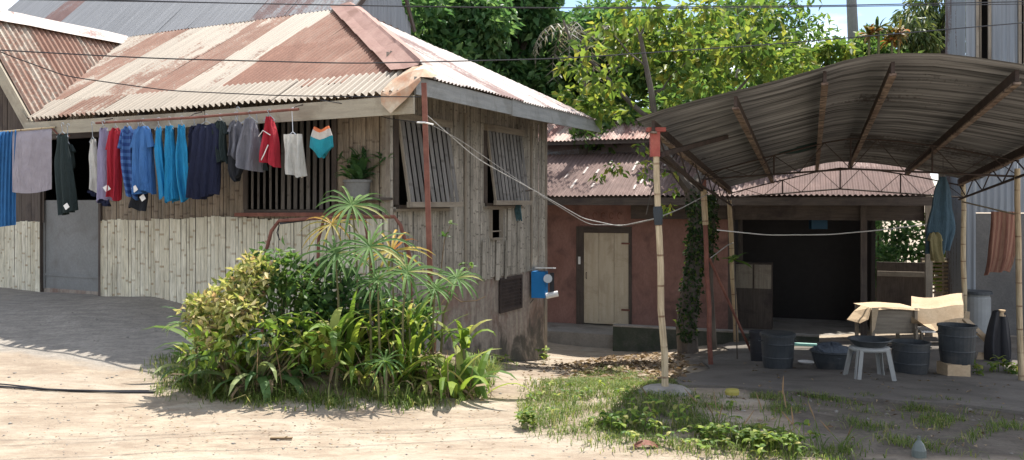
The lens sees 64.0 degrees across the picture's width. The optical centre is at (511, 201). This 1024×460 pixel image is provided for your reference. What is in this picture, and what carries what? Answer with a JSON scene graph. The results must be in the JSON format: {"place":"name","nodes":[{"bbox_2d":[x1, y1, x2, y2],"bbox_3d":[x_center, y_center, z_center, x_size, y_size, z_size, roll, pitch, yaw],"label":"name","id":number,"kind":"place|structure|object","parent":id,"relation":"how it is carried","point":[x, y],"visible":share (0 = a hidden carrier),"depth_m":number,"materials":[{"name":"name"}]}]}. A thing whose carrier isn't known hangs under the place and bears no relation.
{"place":"outdoors","nodes":[
{"label":"outdoors","id":0,"kind":"place"},
{"bbox_2d":[0,0,1017,184],"label":"sky","id":1,"kind":"structure","parent":0,"point":[839,14],"materials":[{"name":"white"}]},
{"bbox_2d":[0,212,1023,459],"bbox_3d":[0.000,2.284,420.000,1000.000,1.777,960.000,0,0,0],"label":"ground","id":2,"kind":"structure","parent":0,"point":[112,328],"depth_m":7.22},
{"bbox_2d":[8,0,415,300],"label":"tall house","id":3,"kind":"structure","parent":2,"relation":"on","point":[129,19],"depth_m":16.29,"materials":[{"name":"grey metal"}]},
{"bbox_2d":[0,2,600,361],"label":"bamboo house","id":4,"kind":"structure","parent":2,"relation":"on","point":[91,245],"depth_m":12.20,"materials":[{"name":"wood"}]},
{"bbox_2d":[0,126,70,135],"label":"bamboo drying pole","id":5,"kind":"object","parent":4,"relation":"attached to","point":[52,128],"visible":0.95,"depth_m":11.89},
{"bbox_2d":[0,130,16,226],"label":"towel","id":6,"kind":"object","parent":5,"relation":"hanging from","point":[7,206],"visible":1,"depth_m":11.87,"materials":[{"name":"blue fabric"}]},
{"bbox_2d":[12,129,51,192],"bbox_3d":[-6.974,-0.593,11.906,0.602,0.940,0.085,0,0,-2],"label":"towel","id":7,"kind":"object","parent":5,"relation":"hanging from","point":[32,166],"visible":1,"depth_m":11.87,"materials":[{"name":"grey fabric"}]},
{"bbox_2d":[54,122,78,215],"bbox_3d":[-6.187,-0.455,11.345,0.345,1.290,0.189,0,0,21],"label":"dress","id":8,"kind":"object","parent":4,"relation":"hanging from","point":[66,196],"visible":1,"depth_m":11.30,"materials":[{"name":"black fabric"}]},
{"bbox_2d":[43,200,97,291],"bbox_3d":[-6.952,0.717,12.970,1.413,1.487,0.038,0,0,27],"label":"lower door","id":9,"kind":"structure","parent":4,"relation":"in","point":[70,241],"depth_m":12.98,"materials":[{"name":"metal"}]},
{"bbox_2d":[95,104,302,123],"bbox_3d":[-4.041,-1.110,10.473,3.548,0.124,0.234,0,0,27],"label":"clothes rail","id":10,"kind":"object","parent":4,"relation":"attached to","point":[209,116],"visible":0.98,"depth_m":10.30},
{"bbox_2d":[87,122,96,196],"bbox_3d":[-5.730,-0.585,11.241,0.172,1.032,0.179,0,0,-37],"label":"tank top","id":11,"kind":"object","parent":10,"relation":"hanging from","point":[93,168],"visible":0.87,"depth_m":11.18,"materials":[{"name":"white fabric"}]},
{"bbox_2d":[96,120,112,206],"bbox_3d":[-5.502,-0.518,11.052,0.236,1.166,0.147,0,0,0],"label":"tank top","id":12,"kind":"object","parent":10,"relation":"hanging from","point":[102,198],"visible":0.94,"depth_m":11.01,"materials":[{"name":"purple fabric"}]},
{"bbox_2d":[103,120,122,200],"bbox_3d":[-5.330,-0.555,11.012,0.252,1.093,0.272,0,0,0],"label":"shirt","id":13,"kind":"object","parent":10,"relation":"hanging from","point":[113,187],"visible":0.78,"depth_m":10.97,"materials":[{"name":"red fabric"}]},
{"bbox_2d":[117,119,137,199],"bbox_3d":[-5.112,-0.562,10.965,0.289,1.082,0.288,0,0,0],"label":"shirt","id":14,"kind":"object","parent":10,"relation":"hanging from","point":[125,139],"visible":0.74,"depth_m":10.88,"materials":[{"name":"blue fabric"}]},
{"bbox_2d":[130,118,156,193],"bbox_3d":[-4.873,-0.600,10.810,0.352,1.006,0.259,0,0,22],"label":"shirt","id":15,"kind":"object","parent":10,"relation":"hanging from","point":[142,145],"visible":1,"depth_m":10.77,"materials":[{"name":"blue fabric"}]},
{"bbox_2d":[154,117,164,199],"bbox_3d":[-4.558,-0.561,10.711,0.254,1.086,0.187,0,0,33],"label":"singlet","id":16,"kind":"object","parent":10,"relation":"hanging from","point":[159,157],"visible":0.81,"depth_m":10.64,"materials":[{"name":"fabric"}]},
{"bbox_2d":[164,117,179,202],"bbox_3d":[-4.401,-0.542,10.586,0.205,1.126,0.262,0,0,0],"label":"singlet","id":17,"kind":"object","parent":10,"relation":"hanging from","point":[171,192],"visible":0.91,"depth_m":10.54,"materials":[{"name":"fabric"}]},
{"bbox_2d":[176,116,188,201],"bbox_3d":[-4.196,-0.549,10.539,0.199,1.112,0.250,0,0,0],"label":"singlet","id":18,"kind":"object","parent":10,"relation":"hanging from","point":[182,166],"visible":0.83,"depth_m":10.47,"materials":[{"name":"fabric"}]},
{"bbox_2d":[186,114,220,199],"bbox_3d":[-3.863,-0.568,10.266,0.463,1.077,0.212,0,0,14],"label":"dress","id":19,"kind":"object","parent":10,"relation":"hanging from","point":[204,176],"visible":1,"depth_m":10.24,"materials":[{"name":"blue fabric"}]},
{"bbox_2d":[212,113,228,163],"bbox_3d":[-3.649,-0.789,10.251,0.237,0.636,0.188,0,0,0],"label":"shirt","id":20,"kind":"object","parent":10,"relation":"hanging from","point":[222,151],"visible":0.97,"depth_m":10.21,"materials":[{"name":"green fabric"}]},
{"bbox_2d":[235,110,263,171],"bbox_3d":[-3.186,-0.735,9.930,0.331,0.747,0.333,0,0,0],"label":"jacket","id":21,"kind":"object","parent":10,"relation":"hanging from","point":[248,148],"visible":0.93,"depth_m":9.86,"materials":[{"name":"grey fabric"}]},
{"bbox_2d":[258,109,280,167],"bbox_3d":[-2.881,-0.758,9.774,0.246,0.702,0.306,0,0,0],"label":"jacket","id":22,"kind":"object","parent":10,"relation":"hanging from","point":[269,152],"visible":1,"depth_m":9.70,"materials":[{"name":"red fabric"}]},
{"bbox_2d":[283,107,306,177],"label":"trousers","id":23,"kind":"object","parent":10,"relation":"hanging from","point":[295,163],"visible":1,"depth_m":9.59,"materials":[{"name":"white fabric"}]},
{"bbox_2d":[234,119,338,215],"bbox_3d":[-2.981,-0.537,10.899,1.790,1.475,0.129,0,0,27],"label":"window","id":24,"kind":"structure","parent":4,"relation":"in","point":[247,212],"depth_m":10.84,"materials":[{"name":"brown wood"}]},
{"bbox_2d":[310,126,333,158],"bbox_3d":[-2.183,-0.684,9.390,0.311,0.370,0.129,0,0,4],"label":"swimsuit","id":25,"kind":"object","parent":4,"relation":"hanging from","point":[321,143],"visible":1,"depth_m":9.34,"materials":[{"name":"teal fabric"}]},
{"bbox_2d":[326,198,392,211],"bbox_3d":[-1.909,0.078,10.342,0.802,0.262,0.373,0,0,0],"label":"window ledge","id":26,"kind":"object","parent":4,"relation":"attached to","point":[335,202],"visible":0.41,"depth_m":10.16,"materials":[{"name":"brown wood"}]},
{"bbox_2d":[336,147,395,197],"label":"potted plant","id":27,"kind":"object","parent":26,"relation":"on","point":[355,184],"visible":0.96,"depth_m":10.16,"materials":[{"name":"green plant"}]},
{"bbox_2d":[393,114,462,211],"bbox_3d":[-1.102,-0.507,10.959,0.267,1.265,1.397,0,0,27],"label":"window","id":28,"kind":"structure","parent":4,"relation":"in","point":[399,134],"depth_m":10.78,"materials":[{"name":"grey wood"}]},
{"bbox_2d":[483,124,532,208],"bbox_3d":[-0.057,-0.545,13.072,0.247,1.296,1.355,0,0,27],"label":"window","id":29,"kind":"structure","parent":4,"relation":"in","point":[517,134],"depth_m":12.89,"materials":[{"name":"grey wood"}]},
{"bbox_2d":[0,22,1023,63],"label":"power line","id":30,"kind":"object","parent":4,"relation":"attached to","point":[493,60],"visible":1,"depth_m":7.82,"materials":[{"name":"black metal"}]},
{"bbox_2d":[530,267,558,302],"bbox_3d":[0.468,1.452,14.033,0.664,0.713,0.308,0,0,11],"label":"electric meter","id":31,"kind":"object","parent":4,"relation":"attached to","point":[540,280],"visible":0.89,"depth_m":13.97,"materials":[{"name":"blue paint"}]},
{"bbox_2d":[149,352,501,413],"bbox_3d":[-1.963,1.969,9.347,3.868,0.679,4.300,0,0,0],"label":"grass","id":32,"kind":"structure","parent":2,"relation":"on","point":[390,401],"depth_m":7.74,"materials":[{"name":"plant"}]},
{"bbox_2d":[143,332,513,408],"bbox_3d":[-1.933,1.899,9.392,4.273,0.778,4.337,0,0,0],"label":"tall bed grass","id":33,"kind":"structure","parent":2,"relation":"on","point":[224,387],"depth_m":7.84,"materials":[{"name":"plant"}]},
{"bbox_2d":[153,340,263,387],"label":"strap leaf plant","id":34,"kind":"object","parent":33,"relation":"on","point":[184,368],"visible":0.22,"depth_m":8.19,"materials":[{"name":"green plant"}]},
{"bbox_2d":[172,250,280,383],"bbox_3d":[-2.802,1.178,8.032,1.011,1.420,0.831,0,0,0],"label":"croton shrub","id":35,"kind":"object","parent":33,"relation":"on","point":[230,307],"visible":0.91,"depth_m":7.96,"materials":[{"name":"yellow plant"}]},
{"bbox_2d":[181,340,302,387],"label":"strap leaf plant","id":36,"kind":"object","parent":33,"relation":"on","point":[232,371],"visible":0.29,"depth_m":8.12,"materials":[{"name":"green plant"}]},
{"bbox_2d":[171,342,319,403],"bbox_3d":[-2.487,1.638,8.039,1.219,0.836,1.171,0,0,33],"label":"strap leaf plant","id":37,"kind":"object","parent":33,"relation":"on","point":[263,382],"visible":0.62,"depth_m":7.81,"materials":[{"name":"green plant"}]},
{"bbox_2d":[171,311,351,394],"bbox_3d":[-2.362,1.468,7.809,1.699,0.839,0.814,0,0,0],"label":"shrub","id":38,"kind":"object","parent":33,"relation":"on","point":[270,325],"visible":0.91,"depth_m":7.76,"materials":[{"name":"green plant"}]},
{"bbox_2d":[244,235,332,364],"bbox_3d":[-2.266,1.091,8.372,1.014,1.491,0.760,0,0,0],"label":"green shrub","id":39,"kind":"object","parent":33,"relation":"on","point":[287,288],"visible":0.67,"depth_m":8.29,"materials":[{"name":"green plant"}]},
{"bbox_2d":[235,332,345,391],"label":"strap leaf plant","id":40,"kind":"object","parent":33,"relation":"on","point":[296,370],"visible":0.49,"depth_m":7.94,"materials":[{"name":"green plant"}]},
{"bbox_2d":[287,235,376,373],"bbox_3d":[-1.796,1.097,8.228,0.911,1.505,0.770,0,0,0],"label":"fan palm","id":41,"kind":"object","parent":33,"relation":"on","point":[335,253],"visible":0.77,"depth_m":8.17,"materials":[{"name":"plant"}]},
{"bbox_2d":[298,307,368,389],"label":"leafy stem plant","id":42,"kind":"object","parent":33,"relation":"on","point":[334,322],"visible":0.85,"depth_m":7.88,"materials":[{"name":"green plant"}]},
{"bbox_2d":[299,211,372,302],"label":"fan palm","id":43,"kind":"object","parent":33,"relation":"on","point":[330,223],"visible":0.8,"depth_m":8.65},
{"bbox_2d":[253,300,425,378],"bbox_3d":[-1.769,1.402,8.256,1.638,1.070,1.552,0,0,-41],"label":"strap leaf plant","id":44,"kind":"object","parent":33,"relation":"on","point":[305,324],"visible":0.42,"depth_m":8.12,"materials":[{"name":"green plant"}]},
{"bbox_2d":[315,186,390,320],"bbox_3d":[-1.641,0.832,8.506,0.788,1.998,0.610,0,0,-19],"label":"fan palm","id":45,"kind":"object","parent":33,"relation":"on","point":[351,204],"visible":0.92,"depth_m":8.46,"materials":[{"name":"plant"}]},
{"bbox_2d":[317,339,403,397],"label":"strap leaf plant","id":46,"kind":"object","parent":33,"relation":"on","point":[355,373],"visible":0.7,"depth_m":7.95,"materials":[{"name":"green plant"}]},
{"bbox_2d":[309,289,414,387],"bbox_3d":[-1.551,1.370,8.344,1.345,1.126,1.327,0,0,29],"label":"strap leaf plant","id":47,"kind":"object","parent":33,"relation":"on","point":[350,326],"visible":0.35,"depth_m":8.14,"materials":[{"name":"green plant"}]},
{"bbox_2d":[290,254,441,356],"bbox_3d":[-1.536,1.175,8.598,1.617,1.254,0.914,0,0,0],"label":"dark shrub","id":48,"kind":"object","parent":33,"relation":"on","point":[344,286],"visible":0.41,"depth_m":8.49,"materials":[{"name":"green plant"}]},
{"bbox_2d":[319,223,419,372],"bbox_3d":[-1.367,1.040,7.969,0.957,1.662,0.693,0,0,27],"label":"fan palm","id":49,"kind":"object","parent":33,"relation":"on","point":[368,246],"visible":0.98,"depth_m":7.93,"materials":[{"name":"plant"}]},
{"bbox_2d":[333,292,423,369],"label":"strap leaf plant","id":50,"kind":"object","parent":33,"relation":"on","point":[374,335],"visible":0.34,"depth_m":8.27,"materials":[{"name":"green plant"}]},
{"bbox_2d":[351,264,413,384],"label":"fan palm","id":51,"kind":"object","parent":33,"relation":"on","point":[378,281],"visible":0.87,"depth_m":7.79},
{"bbox_2d":[360,229,434,369],"bbox_3d":[-1.203,1.072,8.324,0.713,1.567,0.702,0,0,39],"label":"fan palm","id":52,"kind":"object","parent":33,"relation":"on","point":[393,246],"visible":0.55,"depth_m":8.31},
{"bbox_2d":[351,330,460,390],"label":"strap leaf plant","id":53,"kind":"object","parent":33,"relation":"on","point":[395,379],"visible":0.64,"depth_m":7.99,"materials":[{"name":"green plant"}]},
{"bbox_2d":[371,296,447,344],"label":"leafy stem plant","id":54,"kind":"object","parent":33,"relation":"on","point":[410,320],"visible":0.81,"depth_m":8.19,"materials":[{"name":"green plant"}]},
{"bbox_2d":[366,252,453,386],"bbox_3d":[-0.993,1.198,7.902,0.814,1.405,0.692,0,0,-26],"label":"fan palm","id":55,"kind":"object","parent":33,"relation":"on","point":[409,271],"visible":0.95,"depth_m":7.89,"materials":[{"name":"plant"}]},
{"bbox_2d":[361,306,477,394],"bbox_3d":[-1.080,1.466,8.275,1.438,0.930,1.060,0,0,38],"label":"strap leaf plant","id":56,"kind":"object","parent":33,"relation":"on","point":[413,349],"visible":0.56,"depth_m":8.11,"materials":[{"name":"green plant"}]},
{"bbox_2d":[417,83,434,363],"bbox_3d":[-0.916,0.252,8.734,0.201,3.041,0.087,0,0,0],"label":"steel post","id":57,"kind":"object","parent":33,"relation":"on","point":[425,122],"visible":0.82,"depth_m":8.72,"materials":[{"name":"red metal"}]},
{"bbox_2d":[0,51,420,96],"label":"service wire","id":58,"kind":"object","parent":57,"relation":"attached to","point":[205,92],"visible":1,"depth_m":9.03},
{"bbox_2d":[405,274,462,365],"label":"fan palm","id":59,"kind":"object","parent":33,"relation":"on","point":[434,288],"visible":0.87,"depth_m":8.10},
{"bbox_2d":[396,343,501,400],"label":"strap leaf plant","id":60,"kind":"object","parent":33,"relation":"on","point":[443,379],"visible":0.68,"depth_m":8.02,"materials":[{"name":"green plant"}]},
{"bbox_2d":[429,266,482,367],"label":"fan palm","id":61,"kind":"object","parent":33,"relation":"on","point":[455,279],"visible":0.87,"depth_m":8.30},
{"bbox_2d":[434,319,495,359],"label":"leafy stem plant","id":62,"kind":"object","parent":33,"relation":"on","point":[464,338],"visible":0.89,"depth_m":8.21,"materials":[{"name":"green plant"}]},
{"bbox_2d":[415,344,533,401],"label":"strap leaf plant","id":63,"kind":"object","parent":33,"relation":"on","point":[474,372],"visible":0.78,"depth_m":8.03,"materials":[{"name":"green plant"}]},
{"bbox_2d":[261,215,412,333],"bbox_3d":[-2.028,0.931,9.694,1.994,1.565,0.586,0,0,27],"label":"pipe frame","id":64,"kind":"object","parent":2,"relation":"on","point":[292,220],"visible":0.48,"depth_m":9.65,"materials":[{"name":"red metal"}]},
{"bbox_2d":[362,348,409,404],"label":"fan palm","id":65,"kind":"object","parent":2,"relation":"on","point":[385,370],"visible":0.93,"depth_m":7.75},
{"bbox_2d":[401,0,525,76],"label":"broadleaf tree","id":66,"kind":"object","parent":2,"relation":"on","point":[475,33],"visible":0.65,"depth_m":20.01,"materials":[{"name":"green plant"}]},
{"bbox_2d":[490,0,606,102],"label":"broadleaf tree","id":67,"kind":"object","parent":2,"relation":"on","point":[536,21],"visible":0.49,"depth_m":22.25,"materials":[{"name":"green plant"}]},
{"bbox_2d":[530,22,625,154],"bbox_3d":[1.742,-0.793,20.585,2.638,7.693,2.633,0,0,0],"label":"dry palm","id":68,"kind":"object","parent":2,"relation":"on","point":[583,150],"visible":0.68,"depth_m":20.46,"materials":[{"name":"green plant"}]},
{"bbox_2d":[532,47,641,112],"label":"broadleaf tree","id":69,"kind":"object","parent":2,"relation":"on","point":[618,100],"visible":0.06,"depth_m":23.33,"materials":[{"name":"green plant"}]},
{"bbox_2d":[546,0,657,100],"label":"broadleaf tree","id":70,"kind":"object","parent":2,"relation":"on","point":[584,12],"visible":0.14,"depth_m":23.36,"materials":[{"name":"green plant"}]},
{"bbox_2d":[564,98,649,153],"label":"broadleaf tree","id":71,"kind":"object","parent":2,"relation":"on","point":[605,127],"visible":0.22,"depth_m":20.45,"materials":[{"name":"green plant"}]},
{"bbox_2d":[585,399,663,431],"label":"weed","id":72,"kind":"object","parent":2,"relation":"on","point":[620,423],"visible":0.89,"depth_m":6.79,"materials":[{"name":"green plant"}]},
{"bbox_2d":[553,352,704,383],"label":"leaf litter","id":73,"kind":"object","parent":2,"relation":"on","point":[636,362],"visible":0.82,"depth_m":12.30,"materials":[{"name":"brown plant"}]},
{"bbox_2d":[600,0,743,107],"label":"broadleaf tree","id":74,"kind":"object","parent":2,"relation":"on","point":[638,83],"visible":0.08,"depth_m":21.35,"materials":[{"name":"green plant"}]},
{"bbox_2d":[617,410,752,456],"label":"weed","id":75,"kind":"object","parent":2,"relation":"on","point":[653,425],"visible":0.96,"depth_m":6.41,"materials":[{"name":"green plant"}]},
{"bbox_2d":[551,0,820,353],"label":"leaning tree","id":76,"kind":"object","parent":2,"relation":"on","point":[646,38],"visible":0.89,"depth_m":14.31,"materials":[{"name":"green plant"}]},
{"bbox_2d":[510,362,864,459],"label":"lawn grass","id":77,"kind":"structure","parent":2,"relation":"on","point":[613,384],"depth_m":7.21,"materials":[{"name":"plant"}]},
{"bbox_2d":[705,190,720,349],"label":"slim tree","id":78,"kind":"object","parent":2,"relation":"on","point":[714,218],"visible":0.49,"depth_m":14.94,"materials":[{"name":"green plant"}]},
{"bbox_2d":[641,65,789,260],"bbox_3d":[4.840,-0.013,19.048,3.671,6.406,3.273,0,0,0],"label":"broadleaf tree","id":79,"kind":"object","parent":2,"relation":"on","point":[740,222],"visible":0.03,"depth_m":18.88,"materials":[{"name":"green plant"}]},
{"bbox_2d":[538,113,934,351],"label":"red stucco house","id":80,"kind":"structure","parent":2,"relation":"on","point":[605,281],"depth_m":18.30,"materials":[{"name":"paint"}]},
{"bbox_2d":[584,233,629,323],"bbox_3d":[2.140,1.734,18.521,1.066,2.054,0.099,0,0,20],"label":"door","id":81,"kind":"structure","parent":80,"relation":"in","point":[605,254],"depth_m":18.53,"materials":[{"name":"beige wood"}]},
{"bbox_2d":[735,262,772,329],"bbox_3d":[5.377,2.071,18.196,0.779,1.441,0.425,0,0,20],"label":"cabinet","id":82,"kind":"object","parent":80,"relation":"on","point":[754,289],"visible":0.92,"depth_m":18.01,"materials":[{"name":"brown wood"}]},
{"bbox_2d":[634,376,870,457],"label":"grass stalks","id":83,"kind":"object","parent":2,"relation":"on","point":[844,447],"depth_m":6.12,"materials":[{"name":"green plant"}]},
{"bbox_2d":[692,419,825,458],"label":"weed","id":84,"kind":"object","parent":2,"relation":"on","point":[754,435],"visible":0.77,"depth_m":6.18,"materials":[{"name":"green plant"}]},
{"bbox_2d":[698,0,841,62],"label":"broadleaf tree","id":85,"kind":"object","parent":2,"relation":"on","point":[801,26],"visible":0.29,"depth_m":23.10,"materials":[{"name":"green plant"}]},
{"bbox_2d":[742,429,818,459],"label":"weed","id":86,"kind":"object","parent":2,"relation":"on","point":[770,437],"visible":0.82,"depth_m":6.05,"materials":[{"name":"green plant"}]},
{"bbox_2d":[752,35,861,76],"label":"broadleaf tree","id":87,"kind":"object","parent":2,"relation":"on","point":[827,54],"visible":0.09,"depth_m":20.57,"materials":[{"name":"green plant"}]},
{"bbox_2d":[636,53,1023,396],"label":"open shed","id":88,"kind":"structure","parent":2,"relation":"on","point":[960,117],"depth_m":9.68,"materials":[{"name":"metal"}]},
{"bbox_2d":[925,177,955,253],"bbox_3d":[6.601,-0.166,12.604,0.471,1.951,0.271,0,0,0],"label":"teal cloth","id":89,"kind":"object","parent":88,"relation":"hanging from","point":[941,219],"visible":0.93,"depth_m":12.57,"materials":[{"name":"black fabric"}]},
{"bbox_2d":[962,201,1014,214],"bbox_3d":[6.877,0.083,11.737,0.150,0.190,2.152,0,0,12],"label":"washing line","id":90,"kind":"object","parent":88,"relation":"attached to","point":[989,208],"visible":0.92,"depth_m":11.99,"materials":[{"name":"fabric"}]},
{"bbox_2d":[984,212,1014,274],"bbox_3d":[6.871,0.586,11.512,0.470,0.898,0.230,0,0,0],"label":"brown towel","id":91,"kind":"object","parent":90,"relation":"hanging from","point":[1001,252],"visible":0.91,"depth_m":11.48,"materials":[{"name":"fabric"}]},
{"bbox_2d":[673,337,1023,414],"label":"floor slab","id":92,"kind":"structure","parent":2,"relation":"on","point":[728,369],"depth_m":9.69,"materials":[{"name":"concrete"}]},
{"bbox_2d":[758,330,796,368],"bbox_3d":[3.698,2.056,11.400,0.521,0.502,0.482,0,0,0],"label":"plastic drum","id":93,"kind":"object","parent":92,"relation":"on","point":[777,346],"visible":0.99,"depth_m":11.22,"materials":[{"name":"plastic"}]},
{"bbox_2d":[809,341,854,369],"bbox_3d":[4.375,2.091,11.200,0.592,0.360,0.580,0,0,0],"label":"basin","id":94,"kind":"object","parent":92,"relation":"on","point":[831,355],"visible":0.88,"depth_m":11.03,"materials":[{"name":"black plastic"}]},
{"bbox_2d":[843,344,896,380],"bbox_3d":[4.297,1.923,9.850,0.492,0.382,0.396,0,0,0],"label":"plastic stool","id":95,"kind":"object","parent":92,"relation":"on","point":[863,350],"visible":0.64,"depth_m":9.70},
{"bbox_2d":[847,335,891,347],"bbox_3d":[4.297,1.685,9.850,0.500,0.085,0.496,0,0,0],"label":"basin","id":96,"kind":"object","parent":95,"relation":"on","point":[867,341],"visible":1,"depth_m":9.84,"materials":[{"name":"black plastic"}]},
{"bbox_2d":[847,302,918,338],"bbox_3d":[6.386,2.189,14.275,1.122,0.785,0.850,0,0,0],"label":"cardboard table","id":97,"kind":"object","parent":92,"relation":"on","point":[897,321],"visible":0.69,"depth_m":14.04,"materials":[{"name":"cardboard"}]},
{"bbox_2d":[889,338,931,374],"bbox_3d":[5.356,2.082,11.000,0.500,0.412,0.497,0,0,42],"label":"plastic drum","id":98,"kind":"object","parent":92,"relation":"on","point":[910,356],"visible":0.98,"depth_m":10.82,"materials":[{"name":"plastic"}]},
{"bbox_2d":[911,293,963,339],"bbox_3d":[7.371,2.045,14.178,0.825,0.882,1.066,0,0,26],"label":"cardboard sheet","id":99,"kind":"object","parent":92,"relation":"on","point":[933,312],"visible":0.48,"depth_m":14.04,"materials":[{"name":"beige cardboard"}]},
{"bbox_2d":[937,361,970,376],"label":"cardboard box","id":100,"kind":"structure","parent":92,"relation":"on","point":[946,369],"depth_m":10.76,"materials":[{"name":"cardboard"}]},
{"bbox_2d":[935,322,977,364],"bbox_3d":[5.947,1.895,10.950,0.483,0.506,0.480,0,0,42],"label":"plastic drum","id":101,"kind":"object","parent":100,"relation":"on","point":[957,342],"visible":1,"depth_m":10.78,"materials":[{"name":"plastic"}]},
{"bbox_2d":[961,289,992,336],"bbox_3d":[8.286,2.005,14.600,0.500,0.840,0.495,0,0,0],"label":"water container","id":102,"kind":"object","parent":92,"relation":"on","point":[979,305],"visible":0.7,"depth_m":14.40,"materials":[{"name":"grey plastic"}]},
{"bbox_2d":[984,310,1010,361],"bbox_3d":[7.221,2.080,12.181,0.363,0.954,0.473,0,0,29],"label":"rubbish sack","id":103,"kind":"object","parent":92,"relation":"on","point":[997,341],"visible":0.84,"depth_m":12.12,"materials":[{"name":"black plastic"}]},
{"bbox_2d":[684,388,1023,459],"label":"shade grass","id":104,"kind":"structure","parent":2,"relation":"on","point":[938,416],"depth_m":7.12,"materials":[{"name":"plant"}]},
{"bbox_2d":[836,22,924,301],"bbox_3d":[9.727,-0.798,21.637,2.812,8.008,2.516,0,0,-38],"label":"broadleaf tree","id":105,"kind":"object","parent":2,"relation":"on","point":[860,44],"visible":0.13,"depth_m":21.26,"materials":[{"name":"green plant"}]},
{"bbox_2d":[875,221,924,299],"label":"bush","id":106,"kind":"object","parent":2,"relation":"on","point":[884,253],"visible":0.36,"depth_m":19.52,"materials":[{"name":"green plant"}]},
{"bbox_2d":[889,0,965,296],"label":"broadleaf tree","id":107,"kind":"object","parent":2,"relation":"on","point":[929,17],"visible":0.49,"depth_m":21.61,"materials":[{"name":"green plant"}]},
{"bbox_2d":[945,0,1023,335],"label":"tin house","id":108,"kind":"structure","parent":2,"relation":"on","point":[1002,43],"depth_m":15.51,"materials":[{"name":"grey metal"}]},
{"bbox_2d":[51,0,1020,8],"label":"power line","id":109,"kind":"object","parent":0,"point":[526,7],"visible":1,"depth_m":8.50,"materials":[{"name":"black metal"}]},
{"bbox_2d":[113,0,1023,7],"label":"power line","id":110,"kind":"object","parent":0,"point":[677,6],"visible":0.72,"depth_m":8.87,"materials":[{"name":"black metal"}]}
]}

